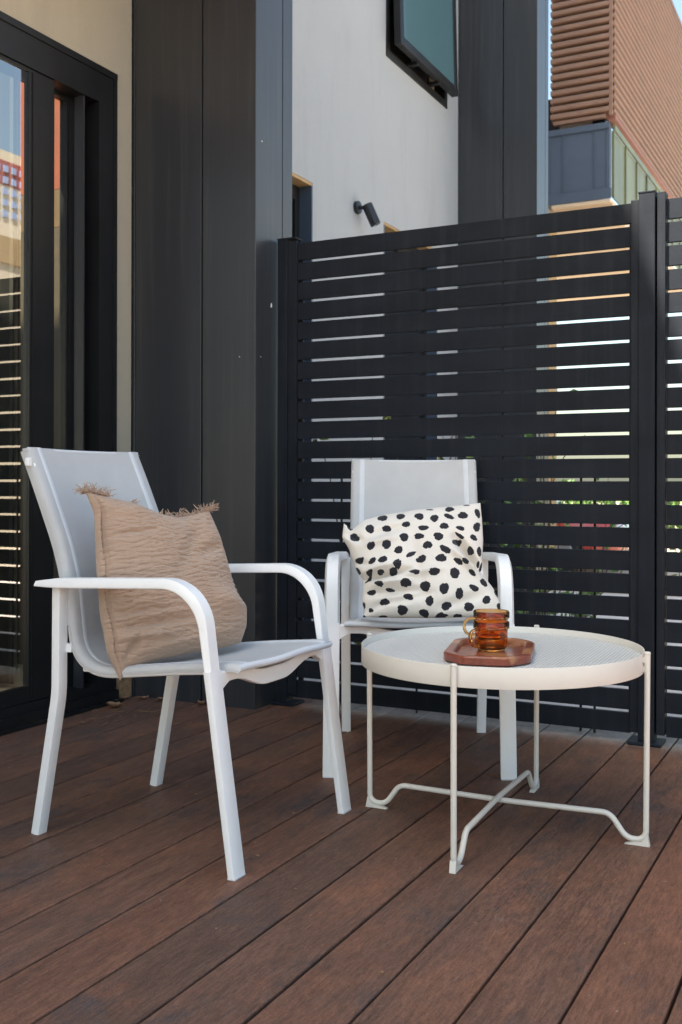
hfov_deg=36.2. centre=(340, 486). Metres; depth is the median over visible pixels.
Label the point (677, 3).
sky
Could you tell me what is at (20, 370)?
glass door
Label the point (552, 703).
neighbour paving
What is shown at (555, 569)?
shrub
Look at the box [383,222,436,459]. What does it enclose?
terrace door
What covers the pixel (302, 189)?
terrace door
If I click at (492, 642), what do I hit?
glass mug
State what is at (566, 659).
coffee table
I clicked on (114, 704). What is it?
dry leaf
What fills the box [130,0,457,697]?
neighbour house
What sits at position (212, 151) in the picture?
clad column
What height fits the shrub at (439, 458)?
1.624 m
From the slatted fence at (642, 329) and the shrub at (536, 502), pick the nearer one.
the slatted fence at (642, 329)
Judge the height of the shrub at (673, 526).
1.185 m
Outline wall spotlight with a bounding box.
[353,201,380,226]
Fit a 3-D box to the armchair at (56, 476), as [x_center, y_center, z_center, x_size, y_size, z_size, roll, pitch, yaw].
[-0.388,0.363,2.558,0.656,0.917,0.545,0,0,27]
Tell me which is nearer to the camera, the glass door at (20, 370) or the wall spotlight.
the glass door at (20, 370)
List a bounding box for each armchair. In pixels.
[20,447,350,880]
[322,459,516,780]
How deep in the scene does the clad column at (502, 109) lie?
7.14 m
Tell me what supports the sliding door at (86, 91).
in the terrace house at (74, 57)
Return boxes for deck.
[0,696,681,1023]
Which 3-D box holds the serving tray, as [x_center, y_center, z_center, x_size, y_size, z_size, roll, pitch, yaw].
[0.351,0.386,2.454,0.198,0.022,0.316,0,0,13]
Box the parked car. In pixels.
[556,501,628,571]
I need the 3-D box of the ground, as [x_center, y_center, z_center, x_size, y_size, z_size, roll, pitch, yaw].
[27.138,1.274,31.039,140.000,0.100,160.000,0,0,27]
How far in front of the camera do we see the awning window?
6.65 m
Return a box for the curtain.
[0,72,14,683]
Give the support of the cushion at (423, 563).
on the armchair at (381, 487)
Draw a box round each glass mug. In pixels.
[463,609,508,635]
[468,620,508,651]
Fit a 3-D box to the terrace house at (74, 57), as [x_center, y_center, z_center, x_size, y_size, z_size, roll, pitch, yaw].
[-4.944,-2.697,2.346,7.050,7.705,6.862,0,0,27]
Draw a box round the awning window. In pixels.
[386,0,457,108]
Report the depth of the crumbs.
2.12 m
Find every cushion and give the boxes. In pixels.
[72,482,246,679]
[342,503,499,617]
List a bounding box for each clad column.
[132,0,292,709]
[457,0,548,613]
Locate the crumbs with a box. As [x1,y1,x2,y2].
[82,764,625,973]
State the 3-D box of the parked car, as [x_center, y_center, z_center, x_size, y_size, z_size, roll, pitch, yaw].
[2.045,0.447,14.793,3.950,1.455,1.850,0,0,23]
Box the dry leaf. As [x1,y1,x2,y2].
[106,702,122,707]
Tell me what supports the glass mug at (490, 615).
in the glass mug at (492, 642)
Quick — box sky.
[548,0,681,480]
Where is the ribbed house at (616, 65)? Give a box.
[547,0,681,590]
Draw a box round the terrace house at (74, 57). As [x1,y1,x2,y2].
[0,0,131,735]
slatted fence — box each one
[270,190,667,747]
[666,197,681,738]
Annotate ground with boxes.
[556,502,681,596]
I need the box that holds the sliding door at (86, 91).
[0,11,123,735]
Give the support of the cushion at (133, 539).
on the armchair at (56, 476)
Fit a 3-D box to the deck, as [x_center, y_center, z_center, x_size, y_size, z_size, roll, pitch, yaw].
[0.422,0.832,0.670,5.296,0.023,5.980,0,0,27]
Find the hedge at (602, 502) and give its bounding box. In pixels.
[561,479,681,527]
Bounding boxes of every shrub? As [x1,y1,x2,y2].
[313,414,473,644]
[465,389,584,614]
[479,478,672,617]
[667,502,681,575]
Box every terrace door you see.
[292,172,312,639]
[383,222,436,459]
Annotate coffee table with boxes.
[361,625,650,873]
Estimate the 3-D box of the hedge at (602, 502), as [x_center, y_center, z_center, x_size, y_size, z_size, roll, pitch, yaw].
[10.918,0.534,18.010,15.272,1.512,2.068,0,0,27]
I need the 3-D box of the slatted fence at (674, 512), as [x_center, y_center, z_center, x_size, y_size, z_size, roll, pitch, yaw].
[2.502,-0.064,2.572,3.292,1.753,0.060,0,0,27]
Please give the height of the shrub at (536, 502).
1.650 m
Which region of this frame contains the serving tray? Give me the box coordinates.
[444,637,534,666]
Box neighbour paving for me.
[297,591,681,716]
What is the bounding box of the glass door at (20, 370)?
[17,81,59,663]
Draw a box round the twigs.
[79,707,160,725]
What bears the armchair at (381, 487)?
on the deck

